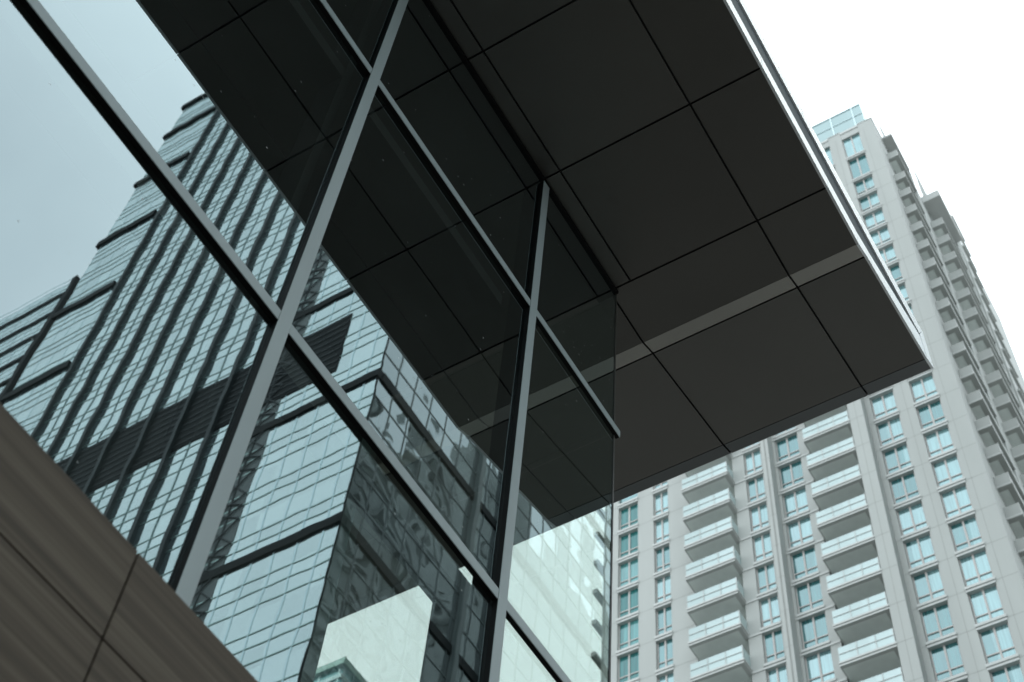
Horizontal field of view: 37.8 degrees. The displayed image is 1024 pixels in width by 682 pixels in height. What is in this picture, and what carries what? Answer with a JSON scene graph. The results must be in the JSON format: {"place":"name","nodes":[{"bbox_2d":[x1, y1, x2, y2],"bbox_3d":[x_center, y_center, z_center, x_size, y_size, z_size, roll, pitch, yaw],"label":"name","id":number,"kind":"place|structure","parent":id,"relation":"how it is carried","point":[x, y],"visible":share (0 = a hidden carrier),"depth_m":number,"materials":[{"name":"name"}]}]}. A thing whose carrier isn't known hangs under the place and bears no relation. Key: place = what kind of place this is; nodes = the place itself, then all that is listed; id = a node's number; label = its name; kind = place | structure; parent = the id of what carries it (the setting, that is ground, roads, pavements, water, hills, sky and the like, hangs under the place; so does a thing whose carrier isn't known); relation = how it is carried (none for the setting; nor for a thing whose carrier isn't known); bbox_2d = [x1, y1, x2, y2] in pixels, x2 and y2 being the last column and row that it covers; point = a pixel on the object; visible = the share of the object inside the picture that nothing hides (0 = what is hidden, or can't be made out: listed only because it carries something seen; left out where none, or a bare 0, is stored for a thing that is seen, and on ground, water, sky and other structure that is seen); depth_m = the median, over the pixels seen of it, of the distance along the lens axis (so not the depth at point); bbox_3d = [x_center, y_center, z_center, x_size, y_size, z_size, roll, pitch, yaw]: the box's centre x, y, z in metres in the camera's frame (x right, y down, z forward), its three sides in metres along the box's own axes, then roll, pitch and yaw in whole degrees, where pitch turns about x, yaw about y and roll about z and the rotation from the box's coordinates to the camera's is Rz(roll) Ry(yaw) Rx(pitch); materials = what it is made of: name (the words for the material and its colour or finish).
{"place":"outdoors","nodes":[
{"label":"outdoors","id":0,"kind":"place"},
{"bbox_2d":[317,0,1023,681],"label":"sky","id":1,"kind":"structure","parent":0,"point":[945,78],"materials":[{"name":"white"}]},
{"bbox_2d":[590,103,1023,681],"bbox_3d":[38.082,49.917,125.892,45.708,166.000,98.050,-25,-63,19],"label":"apartment tower","id":2,"kind":"structure","parent":0,"point":[876,537],"depth_m":100.87,"materials":[{"name":"grey concrete"}]},
{"bbox_2d":[616,619,638,658],"bbox_3d":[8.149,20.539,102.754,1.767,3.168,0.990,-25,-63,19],"label":"window","id":3,"kind":"structure","parent":2,"relation":"in","point":[629,632],"depth_m":102.60,"materials":[{"name":"teal glass"}]},
{"bbox_2d":[616,588,638,625],"bbox_3d":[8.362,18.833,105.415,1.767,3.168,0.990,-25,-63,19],"label":"window","id":4,"kind":"structure","parent":2,"relation":"in","point":[628,602],"depth_m":105.29,"materials":[{"name":"teal glass"}]},
{"bbox_2d":[616,559,638,594],"bbox_3d":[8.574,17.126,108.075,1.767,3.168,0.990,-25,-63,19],"label":"window","id":5,"kind":"structure","parent":2,"relation":"in","point":[628,573],"depth_m":107.94,"materials":[{"name":"teal glass"}]},
{"bbox_2d":[617,531,638,565],"bbox_3d":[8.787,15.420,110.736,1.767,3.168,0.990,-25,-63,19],"label":"window","id":6,"kind":"structure","parent":2,"relation":"in","point":[629,551],"depth_m":110.58,"materials":[{"name":"teal glass"}]},
{"bbox_2d":[617,504,638,536],"bbox_3d":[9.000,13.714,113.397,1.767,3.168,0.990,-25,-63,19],"label":"window","id":7,"kind":"structure","parent":2,"relation":"in","point":[629,516],"depth_m":113.26,"materials":[{"name":"teal glass"}]},
{"bbox_2d":[618,651,638,681],"bbox_3d":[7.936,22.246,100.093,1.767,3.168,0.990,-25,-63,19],"label":"window","id":8,"kind":"structure","parent":2,"relation":"in","point":[628,671],"depth_m":100.29,"materials":[{"name":"teal glass"}]},
{"bbox_2d":[620,493,637,503],"bbox_3d":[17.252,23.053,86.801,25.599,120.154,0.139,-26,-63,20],"label":"far window","id":9,"kind":"structure","parent":2,"relation":"in","point":[635,495],"depth_m":115.64,"materials":[{"name":"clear glass"}]},
{"bbox_2d":[652,481,667,495],"bbox_3d":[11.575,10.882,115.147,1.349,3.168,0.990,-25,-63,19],"label":"window","id":10,"kind":"structure","parent":2,"relation":"in","point":[660,488],"depth_m":113.82,"materials":[{"name":"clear glass"}]},
{"bbox_2d":[652,491,668,522],"bbox_3d":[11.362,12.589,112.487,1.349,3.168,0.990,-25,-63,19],"label":"window","id":11,"kind":"structure","parent":2,"relation":"in","point":[661,501],"depth_m":112.37,"materials":[{"name":"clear glass"}]},
{"bbox_2d":[653,518,669,550],"bbox_3d":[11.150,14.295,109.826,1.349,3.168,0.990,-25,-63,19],"label":"window","id":12,"kind":"structure","parent":2,"relation":"in","point":[662,539],"depth_m":109.70,"materials":[{"name":"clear glass"}]},
{"bbox_2d":[653,546,670,579],"bbox_3d":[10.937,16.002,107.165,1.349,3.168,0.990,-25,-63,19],"label":"window","id":13,"kind":"structure","parent":2,"relation":"in","point":[663,569],"depth_m":107.00,"materials":[{"name":"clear glass"}]},
{"bbox_2d":[654,575,671,610],"bbox_3d":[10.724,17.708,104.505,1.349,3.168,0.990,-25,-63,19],"label":"window","id":14,"kind":"structure","parent":2,"relation":"in","point":[663,586],"depth_m":104.37,"materials":[{"name":"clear glass"}]},
{"bbox_2d":[654,606,672,643],"bbox_3d":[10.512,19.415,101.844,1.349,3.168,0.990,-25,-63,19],"label":"window","id":15,"kind":"structure","parent":2,"relation":"in","point":[664,616],"depth_m":101.69,"materials":[{"name":"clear glass"}]},
{"bbox_2d":[655,639,673,677],"bbox_3d":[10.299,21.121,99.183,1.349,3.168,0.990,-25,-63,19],"label":"window","id":16,"kind":"structure","parent":2,"relation":"in","point":[665,664],"depth_m":99.04,"materials":[{"name":"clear glass"}]},
{"bbox_2d":[658,673,673,681],"bbox_3d":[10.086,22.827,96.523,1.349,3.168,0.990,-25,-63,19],"label":"window","id":17,"kind":"structure","parent":2,"relation":"in","point":[667,678],"depth_m":97.52,"materials":[{"name":"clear glass"}]},
{"bbox_2d":[731,442,760,458],"bbox_3d":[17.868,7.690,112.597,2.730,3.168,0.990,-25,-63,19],"label":"window","id":18,"kind":"structure","parent":2,"relation":"in","point":[753,448],"depth_m":111.18,"materials":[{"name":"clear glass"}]},
{"bbox_2d":[734,450,763,484],"bbox_3d":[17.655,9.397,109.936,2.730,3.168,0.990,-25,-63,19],"label":"window","id":19,"kind":"structure","parent":2,"relation":"in","point":[753,464],"depth_m":109.62,"materials":[{"name":"blue glass"}]},
{"bbox_2d":[736,477,766,512],"bbox_3d":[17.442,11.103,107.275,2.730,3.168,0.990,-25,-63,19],"label":"window","id":20,"kind":"structure","parent":2,"relation":"in","point":[756,489],"depth_m":106.96,"materials":[{"name":"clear glass"}]},
{"bbox_2d":[739,503,770,541],"bbox_3d":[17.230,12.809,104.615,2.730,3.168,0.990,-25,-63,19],"label":"window","id":21,"kind":"structure","parent":2,"relation":"in","point":[759,516],"depth_m":104.32,"materials":[{"name":"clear glass"}]},
{"bbox_2d":[743,533,773,571],"bbox_3d":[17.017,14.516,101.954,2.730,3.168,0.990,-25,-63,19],"label":"window","id":22,"kind":"structure","parent":2,"relation":"in","point":[764,556],"depth_m":101.65,"materials":[{"name":"blue glass"}]},
{"bbox_2d":[746,563,777,603],"bbox_3d":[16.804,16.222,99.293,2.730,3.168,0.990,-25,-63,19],"label":"window","id":23,"kind":"structure","parent":2,"relation":"in","point":[767,588],"depth_m":98.98,"materials":[{"name":"blue glass"}]},
{"bbox_2d":[749,595,781,638],"bbox_3d":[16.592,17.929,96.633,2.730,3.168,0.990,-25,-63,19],"label":"window","id":24,"kind":"structure","parent":2,"relation":"in","point":[770,613],"depth_m":96.33,"materials":[{"name":"blue glass"}]},
{"bbox_2d":[752,629,786,673],"bbox_3d":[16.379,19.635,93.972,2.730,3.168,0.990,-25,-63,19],"label":"window","id":25,"kind":"structure","parent":2,"relation":"in","point":[773,642],"depth_m":93.67,"materials":[{"name":"blue glass"}]},
{"bbox_2d":[767,666,787,681],"bbox_3d":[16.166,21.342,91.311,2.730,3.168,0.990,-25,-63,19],"label":"window","id":26,"kind":"structure","parent":2,"relation":"in","point":[779,674],"depth_m":92.04,"materials":[{"name":"blue glass"}]},
{"bbox_2d":[771,426,804,442],"bbox_3d":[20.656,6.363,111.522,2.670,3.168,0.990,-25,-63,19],"label":"window","id":27,"kind":"structure","parent":2,"relation":"in","point":[791,432],"depth_m":110.21,"materials":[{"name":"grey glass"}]},
{"bbox_2d":[775,435,808,468],"bbox_3d":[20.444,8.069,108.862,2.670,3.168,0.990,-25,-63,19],"label":"window","id":28,"kind":"structure","parent":2,"relation":"in","point":[788,452],"depth_m":108.76,"materials":[{"name":"blue glass"}]},
{"bbox_2d":[779,461,813,496],"bbox_3d":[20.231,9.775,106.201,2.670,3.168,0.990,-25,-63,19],"label":"window","id":29,"kind":"structure","parent":2,"relation":"in","point":[792,477],"depth_m":106.11,"materials":[{"name":"blue glass"}]},
{"bbox_2d":[782,488,818,524],"bbox_3d":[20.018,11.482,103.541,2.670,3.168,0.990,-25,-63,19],"label":"window","id":30,"kind":"structure","parent":2,"relation":"in","point":[796,507],"depth_m":103.45,"materials":[{"name":"blue glass"}]},
{"bbox_2d":[786,517,823,555],"bbox_3d":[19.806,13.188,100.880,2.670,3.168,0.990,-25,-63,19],"label":"window","id":31,"kind":"structure","parent":2,"relation":"in","point":[800,534],"depth_m":100.79,"materials":[{"name":"blue glass"}]},
{"bbox_2d":[791,547,828,587],"bbox_3d":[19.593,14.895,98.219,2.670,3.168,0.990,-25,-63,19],"label":"window","id":32,"kind":"structure","parent":2,"relation":"in","point":[804,564],"depth_m":98.12,"materials":[{"name":"blue glass"}]},
{"bbox_2d":[795,579,834,621],"bbox_3d":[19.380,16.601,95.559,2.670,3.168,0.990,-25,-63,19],"label":"window","id":33,"kind":"structure","parent":2,"relation":"in","point":[810,602],"depth_m":95.47,"materials":[{"name":"blue glass"}]},
{"bbox_2d":[800,613,840,657],"bbox_3d":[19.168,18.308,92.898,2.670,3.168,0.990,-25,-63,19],"label":"window","id":34,"kind":"structure","parent":2,"relation":"in","point":[815,636],"depth_m":92.80,"materials":[{"name":"blue glass"}]},
{"bbox_2d":[805,649,846,681],"bbox_3d":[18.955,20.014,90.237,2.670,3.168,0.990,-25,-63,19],"label":"window","id":35,"kind":"structure","parent":2,"relation":"in","point":[819,667],"depth_m":90.54,"materials":[{"name":"blue glass"}]},
{"bbox_2d":[825,148,834,168],"bbox_3d":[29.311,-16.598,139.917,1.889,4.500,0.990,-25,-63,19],"label":"window","id":36,"kind":"structure","parent":2,"relation":"in","point":[828,151],"depth_m":140.23,"materials":[{"name":"blue glass"}]},
{"bbox_2d":[843,133,865,161],"bbox_3d":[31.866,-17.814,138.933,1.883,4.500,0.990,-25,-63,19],"label":"window","id":37,"kind":"structure","parent":2,"relation":"in","point":[853,147],"depth_m":138.80,"materials":[{"name":"blue glass"}]},
{"bbox_2d":[848,154,871,183],"bbox_3d":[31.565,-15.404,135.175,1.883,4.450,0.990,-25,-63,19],"label":"window","id":38,"kind":"structure","parent":2,"relation":"in","point":[860,170],"depth_m":135.06,"materials":[{"name":"blue glass"}]},
{"bbox_2d":[854,176,876,200],"bbox_3d":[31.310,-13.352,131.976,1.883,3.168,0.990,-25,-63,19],"label":"window","id":39,"kind":"structure","parent":2,"relation":"in","point":[867,187],"depth_m":131.84,"materials":[{"name":"blue glass"}]},
{"bbox_2d":[859,193,881,217],"bbox_3d":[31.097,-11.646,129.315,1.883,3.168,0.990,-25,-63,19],"label":"window","id":40,"kind":"structure","parent":2,"relation":"in","point":[869,205],"depth_m":129.19,"materials":[{"name":"blue glass"}]},
{"bbox_2d":[864,209,887,234],"bbox_3d":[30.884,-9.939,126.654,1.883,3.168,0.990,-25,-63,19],"label":"window","id":41,"kind":"structure","parent":2,"relation":"in","point":[874,222],"depth_m":126.57,"materials":[{"name":"blue glass"}]},
{"bbox_2d":[868,386,892,400],"bbox_3d":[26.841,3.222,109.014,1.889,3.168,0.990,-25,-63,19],"label":"window","id":42,"kind":"structure","parent":2,"relation":"in","point":[887,390],"depth_m":107.57,"materials":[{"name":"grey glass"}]},
{"bbox_2d":[871,227,892,251],"bbox_3d":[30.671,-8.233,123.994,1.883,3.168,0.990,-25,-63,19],"label":"window","id":43,"kind":"structure","parent":2,"relation":"in","point":[882,239],"depth_m":123.94,"materials":[{"name":"blue glass"}]},
{"bbox_2d":[871,392,899,425],"bbox_3d":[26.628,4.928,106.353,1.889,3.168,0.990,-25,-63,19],"label":"window","id":44,"kind":"structure","parent":2,"relation":"in","point":[885,409],"depth_m":106.22,"materials":[{"name":"blue glass"}]},
{"bbox_2d":[878,122,895,174],"bbox_3d":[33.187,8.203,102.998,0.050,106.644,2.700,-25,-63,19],"label":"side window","id":45,"kind":"structure","parent":2,"relation":"in","point":[882,132],"depth_m":146.11,"materials":[{"name":"white glass"}]},
{"bbox_2d":[880,245,898,268],"bbox_3d":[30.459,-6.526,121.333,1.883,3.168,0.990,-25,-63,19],"label":"window","id":46,"kind":"structure","parent":2,"relation":"in","point":[889,255],"depth_m":121.22,"materials":[{"name":"blue glass"}]},
{"bbox_2d":[877,417,906,452],"bbox_3d":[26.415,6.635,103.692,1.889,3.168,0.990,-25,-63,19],"label":"window","id":47,"kind":"structure","parent":2,"relation":"in","point":[891,433],"depth_m":103.57,"materials":[{"name":"blue glass"}]},
{"bbox_2d":[889,265,904,286],"bbox_3d":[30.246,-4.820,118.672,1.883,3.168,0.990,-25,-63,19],"label":"window","id":48,"kind":"structure","parent":2,"relation":"in","point":[896,272],"depth_m":118.55,"materials":[{"name":"blue glass"}]},
{"bbox_2d":[883,444,913,481],"bbox_3d":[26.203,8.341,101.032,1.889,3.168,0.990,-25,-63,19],"label":"window","id":49,"kind":"structure","parent":2,"relation":"in","point":[898,462],"depth_m":100.91,"materials":[{"name":"blue glass"}]},
{"bbox_2d":[899,285,910,306],"bbox_3d":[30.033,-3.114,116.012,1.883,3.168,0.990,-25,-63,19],"label":"window","id":50,"kind":"structure","parent":2,"relation":"in","point":[903,289],"depth_m":115.96,"materials":[{"name":"blue glass"}]},
{"bbox_2d":[890,472,921,511],"bbox_3d":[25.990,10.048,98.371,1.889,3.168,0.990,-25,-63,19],"label":"window","id":51,"kind":"structure","parent":2,"relation":"in","point":[905,490],"depth_m":98.23,"materials":[{"name":"blue glass"}]},
{"bbox_2d":[897,502,929,544],"bbox_3d":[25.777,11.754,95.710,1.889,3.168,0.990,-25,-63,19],"label":"window","id":52,"kind":"structure","parent":2,"relation":"in","point":[912,520],"depth_m":95.59,"materials":[{"name":"blue glass"}]},
{"bbox_2d":[907,369,931,383],"bbox_3d":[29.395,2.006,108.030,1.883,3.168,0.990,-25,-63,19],"label":"window","id":53,"kind":"structure","parent":2,"relation":"in","point":[927,373],"depth_m":106.58,"materials":[{"name":"grey glass"}]},
{"bbox_2d":[905,535,938,576],"bbox_3d":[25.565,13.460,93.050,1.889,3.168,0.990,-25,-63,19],"label":"window","id":54,"kind":"structure","parent":2,"relation":"in","point":[921,555],"depth_m":92.92,"materials":[{"name":"blue glass"}]},
{"bbox_2d":[912,166,932,220],"bbox_3d":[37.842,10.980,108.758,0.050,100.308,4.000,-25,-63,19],"label":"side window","id":55,"kind":"structure","parent":2,"relation":"in","point":[919,183],"depth_m":148.77,"materials":[{"name":"white glass"}]},
{"bbox_2d":[910,374,939,408],"bbox_3d":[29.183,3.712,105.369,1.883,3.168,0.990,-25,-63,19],"label":"window","id":56,"kind":"structure","parent":2,"relation":"in","point":[924,391],"depth_m":105.24,"materials":[{"name":"blue glass"}]},
{"bbox_2d":[912,567,947,612],"bbox_3d":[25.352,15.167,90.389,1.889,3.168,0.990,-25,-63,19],"label":"window","id":57,"kind":"structure","parent":2,"relation":"in","point":[929,587],"depth_m":90.26,"materials":[{"name":"blue glass"}]},
{"bbox_2d":[917,400,947,435],"bbox_3d":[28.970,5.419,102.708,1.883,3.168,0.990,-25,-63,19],"label":"window","id":58,"kind":"structure","parent":2,"relation":"in","point":[932,417],"depth_m":102.57,"materials":[{"name":"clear glass"}]},
{"bbox_2d":[921,603,957,650],"bbox_3d":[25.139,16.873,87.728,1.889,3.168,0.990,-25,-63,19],"label":"window","id":59,"kind":"structure","parent":2,"relation":"in","point":[938,624],"depth_m":87.61,"materials":[{"name":"blue glass"}]},
{"bbox_2d":[924,427,956,464],"bbox_3d":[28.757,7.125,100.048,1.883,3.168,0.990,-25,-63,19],"label":"window","id":60,"kind":"structure","parent":2,"relation":"in","point":[940,445],"depth_m":99.93,"materials":[{"name":"blue glass"}]},
{"bbox_2d":[932,455,965,494],"bbox_3d":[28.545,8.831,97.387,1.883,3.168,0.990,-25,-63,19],"label":"window","id":61,"kind":"structure","parent":2,"relation":"in","point":[949,476],"depth_m":97.26,"materials":[{"name":"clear glass"}]},
{"bbox_2d":[930,641,967,681],"bbox_3d":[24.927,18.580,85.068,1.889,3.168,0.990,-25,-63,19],"label":"window","id":62,"kind":"structure","parent":2,"relation":"in","point":[947,661],"depth_m":85.12,"materials":[{"name":"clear glass"}]},
{"bbox_2d":[941,485,974,525],"bbox_3d":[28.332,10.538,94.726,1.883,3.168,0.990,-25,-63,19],"label":"window","id":63,"kind":"structure","parent":2,"relation":"in","point":[957,503],"depth_m":94.59,"materials":[{"name":"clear glass"}]},
{"bbox_2d":[949,516,985,559],"bbox_3d":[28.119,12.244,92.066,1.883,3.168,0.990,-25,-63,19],"label":"window","id":64,"kind":"structure","parent":2,"relation":"in","point":[966,535],"depth_m":91.92,"materials":[{"name":"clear glass"}]},
{"bbox_2d":[959,550,995,595],"bbox_3d":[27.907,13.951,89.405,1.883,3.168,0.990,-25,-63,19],"label":"window","id":65,"kind":"structure","parent":2,"relation":"in","point":[976,569],"depth_m":89.27,"materials":[{"name":"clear glass"}]},
{"bbox_2d":[969,585,1007,632],"bbox_3d":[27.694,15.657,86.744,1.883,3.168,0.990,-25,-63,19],"label":"window","id":66,"kind":"structure","parent":2,"relation":"in","point":[987,606],"depth_m":86.61,"materials":[{"name":"blue glass"}]},
{"bbox_2d":[979,623,1019,672],"bbox_3d":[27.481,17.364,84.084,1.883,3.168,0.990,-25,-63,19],"label":"window","id":67,"kind":"structure","parent":2,"relation":"in","point":[998,644],"depth_m":83.96,"materials":[{"name":"blue glass"}]},
{"bbox_2d":[990,663,1023,681],"bbox_3d":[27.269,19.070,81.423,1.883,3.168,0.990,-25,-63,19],"label":"window","id":68,"kind":"structure","parent":2,"relation":"in","point":[1014,673],"depth_m":82.24,"materials":[{"name":"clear glass"}]},
{"label":"ground","id":69,"kind":"structure","parent":0,"visible":0},
{"bbox_2d":[0,403,257,681],"bbox_3d":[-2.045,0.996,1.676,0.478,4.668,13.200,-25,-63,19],"label":"stone wall","id":70,"kind":"structure","parent":69,"relation":"on","point":[88,593],"depth_m":3.85,"materials":[{"name":"brown stone"}]},
{"bbox_2d":[314,657,366,681],"bbox_3d":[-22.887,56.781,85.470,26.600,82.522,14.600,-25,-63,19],"label":"teal tower","id":71,"kind":"structure","parent":69,"relation":"on","point":[331,672],"depth_m":112.54,"materials":[{"name":"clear glass"}]},
{"label":"plaza","id":72,"kind":"structure","parent":0,"visible":0},
{"bbox_2d":[0,0,932,681],"bbox_3d":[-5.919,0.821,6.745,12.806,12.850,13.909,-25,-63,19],"label":"glass pavilion","id":73,"kind":"structure","parent":72,"relation":"on","point":[316,316],"depth_m":10.91,"materials":[{"name":"glass"}]}
]}

